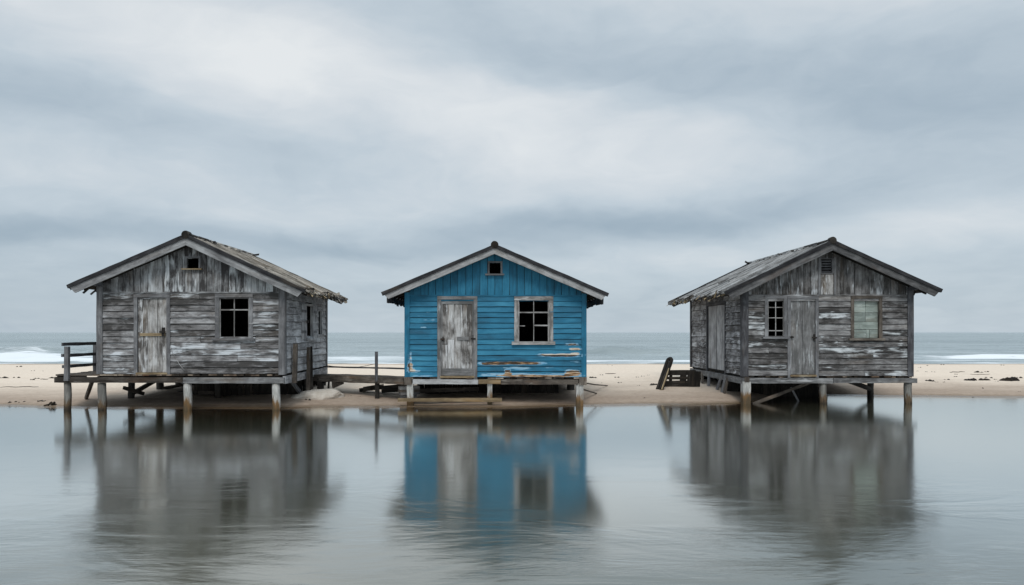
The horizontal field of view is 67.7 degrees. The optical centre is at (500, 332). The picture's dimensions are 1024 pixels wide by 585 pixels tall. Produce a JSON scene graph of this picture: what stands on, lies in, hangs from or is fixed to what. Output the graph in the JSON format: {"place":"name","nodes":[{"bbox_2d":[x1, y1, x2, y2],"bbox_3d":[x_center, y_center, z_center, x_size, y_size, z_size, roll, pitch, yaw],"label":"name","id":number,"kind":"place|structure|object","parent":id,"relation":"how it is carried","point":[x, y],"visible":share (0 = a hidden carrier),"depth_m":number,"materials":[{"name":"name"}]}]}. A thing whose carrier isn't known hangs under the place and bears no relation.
{"place":"outdoors","nodes":[
{"label":"outdoors","id":0,"kind":"place"},
{"bbox_2d":[400,394,416,397],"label":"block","id":1,"kind":"structure","parent":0,"point":[405,396],"depth_m":21.58,"materials":[{"name":"grey wood"}]},
{"bbox_2d":[399,392,419,394],"bbox_3d":[-2.580,1.729,21.649,0.560,0.081,0.253,0,0,-21],"label":"short board","id":2,"kind":"object","parent":1,"relation":"on","point":[404,393],"visible":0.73,"depth_m":21.49,"materials":[{"name":"grey wood"}]},
{"bbox_2d":[398,389,419,391],"bbox_3d":[-2.597,1.649,21.649,0.570,0.081,0.252,0,0,-21],"label":"short board","id":3,"kind":"object","parent":2,"relation":"on","point":[406,390],"visible":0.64,"depth_m":21.50,"materials":[{"name":"grey wood"}]},
{"bbox_2d":[398,385,419,389],"bbox_3d":[-2.591,1.573,21.647,0.560,0.100,0.256,0,0,-21],"label":"short board","id":4,"kind":"object","parent":3,"relation":"on","point":[416,387],"visible":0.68,"depth_m":21.54,"materials":[{"name":"grey wood"}]},
{"bbox_2d":[0,396,1023,584],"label":"lagoon water","id":5,"kind":"structure","parent":0,"point":[859,490],"depth_m":9.56,"materials":[{"name":"grey liquid"}]},
{"bbox_2d":[0,363,1023,408],"bbox_3d":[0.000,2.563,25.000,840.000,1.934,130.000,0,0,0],"label":"sand","id":6,"kind":"structure","parent":0,"point":[627,391],"depth_m":23.66,"materials":[{"name":"beige sand"}]},
{"bbox_2d":[43,401,56,405],"bbox_3d":[-12.300,1.948,20.848,0.332,0.124,0.083,0,0,-7],"label":"driftwood","id":7,"kind":"object","parent":6,"relation":"on","point":[52,403],"visible":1,"depth_m":20.83,"materials":[{"name":"black wood"}]},
{"bbox_2d":[54,231,347,409],"bbox_3d":[-8.386,0.015,22.265,7.006,5.242,5.470,0,0,0],"label":"beach hut","id":8,"kind":"object","parent":6,"relation":"on","point":[186,310],"visible":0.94,"depth_m":19.98,"materials":[{"name":"grey wood"}]},
{"bbox_2d":[133,294,170,374],"bbox_3d":[-9.106,0.074,19.982,0.954,2.133,0.117,0,0,0],"label":"door","id":9,"kind":"structure","parent":8,"relation":"in","point":[152,323],"depth_m":19.99,"materials":[{"name":"grey wood"}]},
{"bbox_2d":[211,294,254,340],"bbox_3d":[-6.973,-0.396,19.961,1.109,1.224,0.159,0,0,0],"label":"window","id":10,"kind":"structure","parent":8,"relation":"in","point":[218,309],"depth_m":19.95,"materials":[{"name":"grey wood"}]},
{"bbox_2d":[292,344,297,382],"bbox_3d":[-5.552,0.843,20.655,0.116,1.064,0.208,0,0,0],"label":"stake","id":11,"kind":"object","parent":8,"relation":"attached to","point":[295,364],"visible":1,"depth_m":20.59,"materials":[{"name":"grey wood"}]},
{"bbox_2d":[301,303,316,339],"bbox_3d":[-5.644,-0.300,22.581,0.161,1.081,1.756,0,0,0],"label":"window","id":12,"kind":"structure","parent":8,"relation":"in","point":[304,311],"depth_m":22.81,"materials":[{"name":"wood"}]},
{"bbox_2d":[317,307,322,337],"bbox_3d":[-5.684,-0.297,23.971,0.081,0.965,0.743,0,0,0],"label":"window","id":13,"kind":"structure","parent":8,"relation":"in","point":[321,318],"depth_m":24.21,"materials":[{"name":"grey wood"}]},
{"bbox_2d":[306,346,312,390],"bbox_3d":[-5.481,1.192,21.951,0.178,1.578,0.130,0,0,0],"label":"stake","id":14,"kind":"object","parent":6,"relation":"on","point":[309,368],"visible":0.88,"depth_m":21.89,"materials":[{"name":"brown wood"}]},
{"bbox_2d":[291,389,344,399],"bbox_3d":[-5.276,1.786,21.965,1.547,0.334,0.904,0,0,0],"label":"boulder","id":15,"kind":"object","parent":6,"relation":"on","point":[320,394],"visible":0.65,"depth_m":21.66,"materials":[{"name":"stone"}]},
{"bbox_2d":[313,352,403,398],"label":"boardwalk","id":16,"kind":"structure","parent":6,"relation":"on","point":[336,380],"depth_m":22.12,"materials":[{"name":"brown wood"}]},
{"bbox_2d":[363,384,397,392],"bbox_3d":[-3.411,1.678,22.732,1.426,0.251,0.353,0,0,21],"label":"broken plank","id":17,"kind":"object","parent":6,"relation":"on","point":[384,390],"visible":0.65,"depth_m":22.57,"materials":[{"name":"brown wood"}]},
{"bbox_2d":[359,384,406,391],"bbox_3d":[-3.433,1.643,22.797,1.621,0.285,0.206,0,0,14],"label":"broken plank","id":18,"kind":"object","parent":6,"relation":"on","point":[385,386],"visible":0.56,"depth_m":22.69,"materials":[{"name":"brown wood"}]},
{"bbox_2d":[414,401,470,403],"bbox_3d":[-1.241,1.945,21.197,2.485,0.106,0.057,0,0,-2],"label":"plank","id":19,"kind":"object","parent":6,"relation":"on","point":[437,402],"visible":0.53,"depth_m":21.15,"materials":[{"name":"brown wood"}]},
{"bbox_2d":[381,241,608,405],"bbox_3d":[-0.142,-0.016,23.340,6.144,4.892,5.620,0,0,0],"label":"beach hut","id":20,"kind":"object","parent":6,"relation":"on","point":[496,317],"visible":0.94,"depth_m":20.97,"materials":[{"name":"blue paint"}]},
{"bbox_2d":[420,387,478,392],"bbox_3d":[-1.559,1.681,22.297,1.954,0.134,0.047,0,0,-18],"label":"plank","id":21,"kind":"object","parent":20,"relation":"attached to","point":[433,390],"visible":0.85,"depth_m":22.30,"materials":[{"name":"black wood"}]},
{"bbox_2d":[398,398,501,401],"bbox_3d":[-1.375,1.842,20.817,2.838,0.110,0.051,0,0,0],"label":"plank","id":22,"kind":"object","parent":20,"relation":"attached to","point":[450,399],"visible":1,"depth_m":20.80,"materials":[{"name":"brown wood"}]},
{"bbox_2d":[437,296,476,378],"bbox_3d":[-1.182,0.151,20.982,1.100,2.286,0.116,0,0,0],"label":"door","id":23,"kind":"structure","parent":20,"relation":"in","point":[461,351],"depth_m":20.99,"materials":[{"name":"grey wood"}]},
{"bbox_2d":[512,296,554,344],"bbox_3d":[0.907,-0.325,20.961,1.190,1.334,0.159,0,0,0],"label":"window","id":24,"kind":"structure","parent":20,"relation":"in","point":[550,341],"depth_m":20.95,"materials":[{"name":"white wood"}]},
{"bbox_2d":[656,357,672,389],"bbox_3d":[5.196,1.340,24.162,0.282,1.105,0.854,0,0,40],"label":"bent frame","id":25,"kind":"object","parent":6,"relation":"on","point":[664,373],"visible":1,"depth_m":24.13,"materials":[{"name":"brown wood"}]},
{"bbox_2d":[665,370,700,386],"bbox_3d":[5.840,1.626,24.564,1.223,0.830,0.108,0,0,-3],"label":"slatted panel","id":26,"kind":"object","parent":6,"relation":"on","point":[693,377],"visible":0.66,"depth_m":24.55,"materials":[{"name":"brown wood"}]},
{"bbox_2d":[667,237,942,403],"bbox_3d":[9.251,-0.067,24.880,6.168,5.198,7.240,0,0,0],"label":"beach hut","id":27,"kind":"object","parent":6,"relation":"on","point":[803,321],"visible":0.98,"depth_m":21.78,"materials":[{"name":"grey wood"}]},
{"bbox_2d":[706,301,726,373],"bbox_3d":[6.935,0.156,24.510,0.093,2.248,2.206,0,0,0],"label":"door","id":28,"kind":"structure","parent":27,"relation":"in","point":[715,315],"depth_m":24.49,"materials":[{"name":"grey wood"}]},
{"bbox_2d":[762,296,789,338],"bbox_3d":[7.849,-0.430,21.761,0.759,1.232,0.158,0,0,0],"label":"window","id":29,"kind":"structure","parent":27,"relation":"in","point":[785,303],"depth_m":21.75,"materials":[{"name":"grey wood"}]},
{"bbox_2d":[787,296,818,377],"bbox_3d":[8.628,0.129,21.782,0.884,2.334,0.116,0,0,0],"label":"door","id":30,"kind":"structure","parent":27,"relation":"in","point":[803,316],"depth_m":21.79,"materials":[{"name":"grey wood"}]},
{"bbox_2d":[848,296,884,340],"bbox_3d":[10.425,-0.401,21.769,1.013,1.273,0.182,0,0,0],"label":"window","id":31,"kind":"structure","parent":27,"relation":"in","point":[865,318],"depth_m":21.83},
{"bbox_2d":[999,377,1019,380],"bbox_3d":[18.320,1.676,27.445,0.795,0.173,0.384,0,0,0],"label":"seaweed scrap","id":32,"kind":"object","parent":6,"relation":"on","point":[1010,379],"visible":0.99,"depth_m":27.37,"materials":[{"name":"black plant"}]},
{"bbox_2d":[0,332,1023,363],"bbox_3d":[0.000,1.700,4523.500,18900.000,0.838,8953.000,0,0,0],"label":"sea","id":33,"kind":"structure","parent":0,"point":[638,347],"depth_m":96.62,"materials":[{"name":"grey liquid"}]},
{"bbox_2d":[0,0,1023,331],"label":"sky","id":34,"kind":"structure","parent":0,"point":[640,153],"materials":[{"name":"grey"}]}
]}

